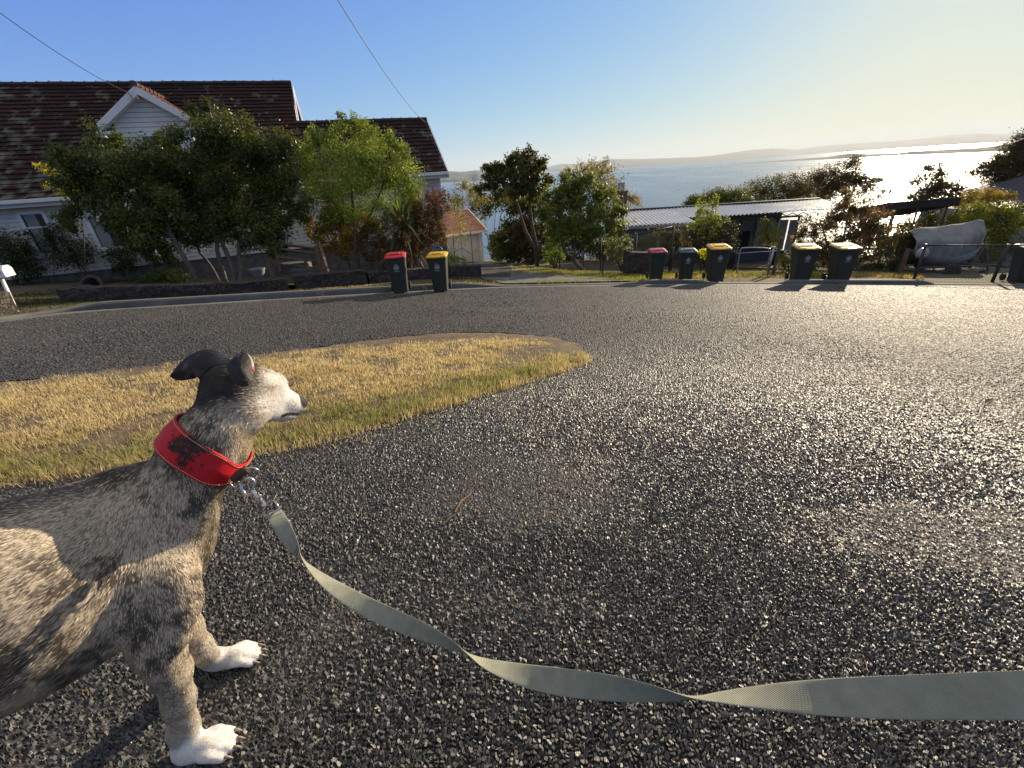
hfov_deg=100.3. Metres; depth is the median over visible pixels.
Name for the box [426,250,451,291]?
wheelie bin
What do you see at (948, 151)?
headland
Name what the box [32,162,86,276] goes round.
yellow shoots shrub
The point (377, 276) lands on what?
stone wall
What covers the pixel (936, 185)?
gum tree
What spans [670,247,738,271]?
wire fence
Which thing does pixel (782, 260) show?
rose
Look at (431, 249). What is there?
hose reel
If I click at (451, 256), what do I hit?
leafy seedling
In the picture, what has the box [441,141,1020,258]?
water
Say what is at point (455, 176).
hill
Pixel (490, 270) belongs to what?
driveway
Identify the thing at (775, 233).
lemon tree
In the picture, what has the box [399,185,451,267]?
photinia shrub
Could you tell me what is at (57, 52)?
service wire
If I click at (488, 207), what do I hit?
bush
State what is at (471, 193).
bare shrub
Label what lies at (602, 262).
picket
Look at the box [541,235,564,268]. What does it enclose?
hedge bush
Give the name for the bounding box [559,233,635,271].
chain link fence
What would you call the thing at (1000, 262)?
chain link fence
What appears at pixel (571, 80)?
sky
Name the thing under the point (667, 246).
window
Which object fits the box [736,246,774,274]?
garden gate
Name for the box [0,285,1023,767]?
road
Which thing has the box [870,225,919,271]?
tree lucerne
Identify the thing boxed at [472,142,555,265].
pittosporum tree
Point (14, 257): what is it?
garden shrub
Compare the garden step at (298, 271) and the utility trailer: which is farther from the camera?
the utility trailer
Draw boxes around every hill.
[440,170,493,182]
[542,133,1020,171]
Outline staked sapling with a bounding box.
[444,197,486,260]
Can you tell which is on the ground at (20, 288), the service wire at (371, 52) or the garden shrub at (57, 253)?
the garden shrub at (57, 253)
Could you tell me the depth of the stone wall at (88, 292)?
10.87 m
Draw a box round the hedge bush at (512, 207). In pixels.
[494,189,569,259]
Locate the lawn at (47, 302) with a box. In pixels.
[12,279,177,313]
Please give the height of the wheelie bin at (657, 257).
0.929 m
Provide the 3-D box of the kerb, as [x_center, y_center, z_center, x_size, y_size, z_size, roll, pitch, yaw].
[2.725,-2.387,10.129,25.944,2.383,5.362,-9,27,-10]
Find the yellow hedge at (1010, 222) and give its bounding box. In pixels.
[943,197,1023,263]
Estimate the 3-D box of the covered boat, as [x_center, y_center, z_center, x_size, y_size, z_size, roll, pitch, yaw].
[16.063,-5.088,16.027,4.110,1.772,2.490,-12,27,-15]
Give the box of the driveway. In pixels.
[455,259,626,282]
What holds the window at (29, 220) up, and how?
in the weatherboard house at (33, 114)
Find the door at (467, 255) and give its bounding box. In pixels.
[446,234,478,261]
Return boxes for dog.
[0,349,306,766]
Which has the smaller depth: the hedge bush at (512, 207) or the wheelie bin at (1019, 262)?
the wheelie bin at (1019, 262)
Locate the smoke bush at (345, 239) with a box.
[295,202,369,269]
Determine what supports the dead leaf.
on the road
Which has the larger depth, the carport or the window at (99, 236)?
the carport
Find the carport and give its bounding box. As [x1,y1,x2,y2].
[840,197,963,262]
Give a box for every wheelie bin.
[384,251,410,292]
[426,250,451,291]
[646,247,667,279]
[675,247,697,279]
[702,243,731,281]
[785,242,821,279]
[821,242,862,279]
[999,243,1023,282]
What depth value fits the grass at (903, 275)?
14.62 m
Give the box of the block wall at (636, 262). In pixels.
[623,250,648,273]
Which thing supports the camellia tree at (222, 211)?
on the garden bed
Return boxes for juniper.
[134,263,192,283]
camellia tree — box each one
[34,102,200,282]
[140,94,314,281]
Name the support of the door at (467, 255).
in the garage
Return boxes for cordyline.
[372,192,436,267]
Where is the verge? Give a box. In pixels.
[0,331,588,484]
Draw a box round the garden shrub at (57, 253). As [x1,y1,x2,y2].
[33,220,99,277]
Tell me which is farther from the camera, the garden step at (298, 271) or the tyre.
the garden step at (298, 271)
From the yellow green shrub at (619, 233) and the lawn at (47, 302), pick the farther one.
the yellow green shrub at (619, 233)
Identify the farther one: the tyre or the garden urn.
the garden urn
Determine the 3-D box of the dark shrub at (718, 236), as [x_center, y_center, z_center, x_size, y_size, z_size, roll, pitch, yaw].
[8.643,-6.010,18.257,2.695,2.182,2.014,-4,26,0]
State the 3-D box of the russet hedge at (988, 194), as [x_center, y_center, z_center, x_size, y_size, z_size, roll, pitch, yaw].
[22.747,-7.894,21.096,2.869,3.458,1.728,-14,28,-20]
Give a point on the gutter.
(43, 315)
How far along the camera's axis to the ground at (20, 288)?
15.16 m
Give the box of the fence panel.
[635,225,674,270]
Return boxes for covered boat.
[897,219,1009,273]
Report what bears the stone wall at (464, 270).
on the ground at (20, 288)
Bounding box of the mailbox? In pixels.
[0,265,18,312]
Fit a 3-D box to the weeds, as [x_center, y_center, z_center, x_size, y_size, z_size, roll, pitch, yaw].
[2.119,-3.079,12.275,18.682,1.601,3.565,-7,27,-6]
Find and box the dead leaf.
[985,398,993,402]
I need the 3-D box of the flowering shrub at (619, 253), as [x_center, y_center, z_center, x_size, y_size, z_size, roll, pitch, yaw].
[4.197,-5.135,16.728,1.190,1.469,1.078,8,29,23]
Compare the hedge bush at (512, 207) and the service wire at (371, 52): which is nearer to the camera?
the service wire at (371, 52)
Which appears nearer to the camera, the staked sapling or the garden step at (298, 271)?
the garden step at (298, 271)
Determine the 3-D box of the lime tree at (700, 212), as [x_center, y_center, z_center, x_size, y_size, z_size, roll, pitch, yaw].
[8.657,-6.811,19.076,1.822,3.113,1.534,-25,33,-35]
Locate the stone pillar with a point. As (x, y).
(8, 305)
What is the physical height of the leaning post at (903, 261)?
0.928 m
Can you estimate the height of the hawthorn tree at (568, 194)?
4.244 m
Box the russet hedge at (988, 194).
[952,186,1018,262]
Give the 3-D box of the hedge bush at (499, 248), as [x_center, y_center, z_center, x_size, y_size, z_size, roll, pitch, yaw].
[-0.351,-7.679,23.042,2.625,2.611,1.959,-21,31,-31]
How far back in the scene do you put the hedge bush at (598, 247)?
25.72 m
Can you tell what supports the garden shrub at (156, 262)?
on the ground at (20, 288)
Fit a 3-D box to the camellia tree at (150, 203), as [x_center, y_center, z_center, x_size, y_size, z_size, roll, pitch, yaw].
[-10.935,-5.347,12.566,4.388,5.168,2.616,3,27,14]
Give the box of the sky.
[0,0,1023,171]
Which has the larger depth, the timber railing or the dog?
the timber railing
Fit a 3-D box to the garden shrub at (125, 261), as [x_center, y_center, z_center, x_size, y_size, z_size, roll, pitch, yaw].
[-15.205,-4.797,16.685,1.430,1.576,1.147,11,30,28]
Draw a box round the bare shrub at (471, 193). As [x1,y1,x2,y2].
[444,178,496,215]
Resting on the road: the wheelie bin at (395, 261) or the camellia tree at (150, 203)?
the wheelie bin at (395, 261)
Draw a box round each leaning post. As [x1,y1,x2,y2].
[771,238,782,275]
[897,249,910,273]
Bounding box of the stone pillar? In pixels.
[0,291,20,314]
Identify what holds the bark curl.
on the road
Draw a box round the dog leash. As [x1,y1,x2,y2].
[239,476,1023,720]
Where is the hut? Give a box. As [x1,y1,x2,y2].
[609,182,842,264]
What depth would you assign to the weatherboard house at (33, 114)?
18.04 m
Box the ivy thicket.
[831,207,974,263]
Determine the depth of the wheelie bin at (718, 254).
12.62 m
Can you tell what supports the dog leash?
attached to the dog collar
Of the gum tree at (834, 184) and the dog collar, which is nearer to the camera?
the dog collar
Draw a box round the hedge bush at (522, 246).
[505,210,548,264]
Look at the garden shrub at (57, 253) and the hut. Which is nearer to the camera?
the garden shrub at (57, 253)
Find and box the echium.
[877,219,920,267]
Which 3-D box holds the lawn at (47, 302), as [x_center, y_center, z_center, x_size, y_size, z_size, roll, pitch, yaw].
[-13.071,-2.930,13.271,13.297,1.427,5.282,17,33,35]
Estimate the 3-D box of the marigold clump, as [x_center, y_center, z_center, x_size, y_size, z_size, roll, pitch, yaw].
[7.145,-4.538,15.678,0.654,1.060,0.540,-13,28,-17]
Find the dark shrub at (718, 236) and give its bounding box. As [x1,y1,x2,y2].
[676,214,741,267]
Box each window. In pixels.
[14,210,67,258]
[84,213,131,251]
[656,230,682,254]
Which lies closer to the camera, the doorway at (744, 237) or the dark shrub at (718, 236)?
the dark shrub at (718, 236)
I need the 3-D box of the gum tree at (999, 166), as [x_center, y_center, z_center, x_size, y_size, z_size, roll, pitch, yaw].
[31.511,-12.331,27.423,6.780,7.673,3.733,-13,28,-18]
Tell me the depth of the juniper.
13.10 m
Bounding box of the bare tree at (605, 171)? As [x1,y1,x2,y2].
[573,154,643,256]
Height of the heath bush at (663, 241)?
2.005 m
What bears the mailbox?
on the ground at (20, 288)
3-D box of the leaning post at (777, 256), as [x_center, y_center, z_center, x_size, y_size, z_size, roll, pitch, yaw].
[9.036,-4.302,14.589,0.097,1.307,0.237,20,35,39]
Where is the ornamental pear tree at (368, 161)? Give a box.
[290,109,430,268]
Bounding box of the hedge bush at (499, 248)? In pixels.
[484,215,523,263]
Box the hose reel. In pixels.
[430,245,442,251]
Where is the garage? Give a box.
[445,209,487,261]
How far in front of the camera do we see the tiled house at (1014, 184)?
24.39 m
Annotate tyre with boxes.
[80,275,105,285]
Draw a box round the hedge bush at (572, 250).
[540,236,590,260]
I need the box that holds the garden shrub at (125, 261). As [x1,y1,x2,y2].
[95,241,140,280]
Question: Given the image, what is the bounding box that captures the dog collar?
[153,413,260,488]
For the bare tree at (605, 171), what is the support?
on the ground at (20, 288)
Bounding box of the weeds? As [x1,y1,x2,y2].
[220,274,899,295]
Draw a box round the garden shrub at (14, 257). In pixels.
[0,220,50,284]
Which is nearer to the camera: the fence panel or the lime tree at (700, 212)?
the fence panel
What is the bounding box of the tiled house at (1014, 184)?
[918,176,1023,260]
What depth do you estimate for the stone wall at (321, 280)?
12.64 m
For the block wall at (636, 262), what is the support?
on the ground at (20, 288)
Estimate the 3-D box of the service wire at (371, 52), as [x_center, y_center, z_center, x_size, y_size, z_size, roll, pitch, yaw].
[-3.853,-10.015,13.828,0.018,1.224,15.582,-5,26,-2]
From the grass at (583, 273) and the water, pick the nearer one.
the grass at (583, 273)
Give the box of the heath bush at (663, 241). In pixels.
[633,224,696,266]
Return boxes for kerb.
[0,279,1023,319]
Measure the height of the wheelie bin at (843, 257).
1.036 m
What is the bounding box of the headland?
[731,143,1014,164]
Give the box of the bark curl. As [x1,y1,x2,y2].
[454,494,469,512]
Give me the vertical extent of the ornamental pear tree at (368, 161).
5.505 m
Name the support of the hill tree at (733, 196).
on the ground at (20, 288)
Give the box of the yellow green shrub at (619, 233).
[610,218,635,249]
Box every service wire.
[0,13,128,92]
[338,0,424,121]
[970,138,1023,152]
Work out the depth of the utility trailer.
17.85 m
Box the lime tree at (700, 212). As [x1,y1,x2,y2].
[686,192,730,267]
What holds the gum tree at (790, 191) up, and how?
on the ground at (20, 288)
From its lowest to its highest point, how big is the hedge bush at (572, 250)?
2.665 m
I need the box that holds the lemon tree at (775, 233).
[750,216,786,246]
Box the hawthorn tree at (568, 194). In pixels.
[533,159,630,270]
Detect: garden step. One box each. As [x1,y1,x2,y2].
[275,261,311,274]
[289,266,324,281]
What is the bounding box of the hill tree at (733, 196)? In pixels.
[680,181,756,205]
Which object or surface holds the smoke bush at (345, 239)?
on the garden bed
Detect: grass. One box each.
[251,277,500,292]
[509,265,648,281]
[662,270,924,279]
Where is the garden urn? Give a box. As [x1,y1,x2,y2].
[248,267,265,278]
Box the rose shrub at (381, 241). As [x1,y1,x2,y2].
[351,208,411,275]
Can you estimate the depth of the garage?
25.12 m
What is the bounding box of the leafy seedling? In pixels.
[447,251,467,263]
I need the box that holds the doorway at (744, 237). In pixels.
[738,231,750,247]
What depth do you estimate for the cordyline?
14.10 m
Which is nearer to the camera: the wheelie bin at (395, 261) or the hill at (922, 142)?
the wheelie bin at (395, 261)
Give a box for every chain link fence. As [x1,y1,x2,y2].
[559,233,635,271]
[912,244,1023,281]
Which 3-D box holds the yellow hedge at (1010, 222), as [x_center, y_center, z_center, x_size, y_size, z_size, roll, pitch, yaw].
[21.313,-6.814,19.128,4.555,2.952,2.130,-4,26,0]
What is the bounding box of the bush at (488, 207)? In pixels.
[468,184,527,258]
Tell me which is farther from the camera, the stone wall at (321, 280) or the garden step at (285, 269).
the garden step at (285, 269)
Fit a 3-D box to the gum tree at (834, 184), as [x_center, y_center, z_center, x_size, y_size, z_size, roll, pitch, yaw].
[25.932,-14.238,33.668,7.801,7.438,4.340,-4,26,0]
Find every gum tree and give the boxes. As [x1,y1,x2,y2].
[743,168,839,213]
[798,150,904,237]
[896,156,975,200]
[954,127,1023,185]
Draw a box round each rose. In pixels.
[777,247,790,271]
[787,186,895,270]
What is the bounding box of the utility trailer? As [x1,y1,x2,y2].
[727,246,783,267]
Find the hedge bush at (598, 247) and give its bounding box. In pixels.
[575,225,608,260]
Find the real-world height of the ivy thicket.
3.006 m
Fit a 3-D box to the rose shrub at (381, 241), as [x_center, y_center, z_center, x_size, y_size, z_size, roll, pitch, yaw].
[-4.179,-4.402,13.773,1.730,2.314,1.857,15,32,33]
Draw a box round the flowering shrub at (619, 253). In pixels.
[603,232,632,271]
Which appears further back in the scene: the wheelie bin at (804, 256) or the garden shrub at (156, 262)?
the garden shrub at (156, 262)
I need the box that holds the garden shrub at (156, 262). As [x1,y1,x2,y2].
[136,244,173,268]
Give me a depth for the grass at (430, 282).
12.85 m
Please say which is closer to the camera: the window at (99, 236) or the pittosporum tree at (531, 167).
the window at (99, 236)
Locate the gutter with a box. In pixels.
[0,284,1023,321]
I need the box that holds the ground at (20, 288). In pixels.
[0,258,1023,315]
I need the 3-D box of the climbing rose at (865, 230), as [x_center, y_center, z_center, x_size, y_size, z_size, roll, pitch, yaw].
[13.244,-6.096,17.081,4.611,3.369,2.452,-4,26,0]
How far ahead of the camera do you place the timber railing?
13.46 m
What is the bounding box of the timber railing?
[264,241,328,277]
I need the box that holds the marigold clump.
[698,248,706,273]
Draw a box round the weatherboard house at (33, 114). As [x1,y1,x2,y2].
[0,80,448,282]
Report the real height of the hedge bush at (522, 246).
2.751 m
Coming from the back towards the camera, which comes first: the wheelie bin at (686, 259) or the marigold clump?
the marigold clump
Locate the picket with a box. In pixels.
[602,254,603,272]
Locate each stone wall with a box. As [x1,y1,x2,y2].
[55,277,288,301]
[292,269,367,289]
[366,267,430,283]
[448,264,481,278]

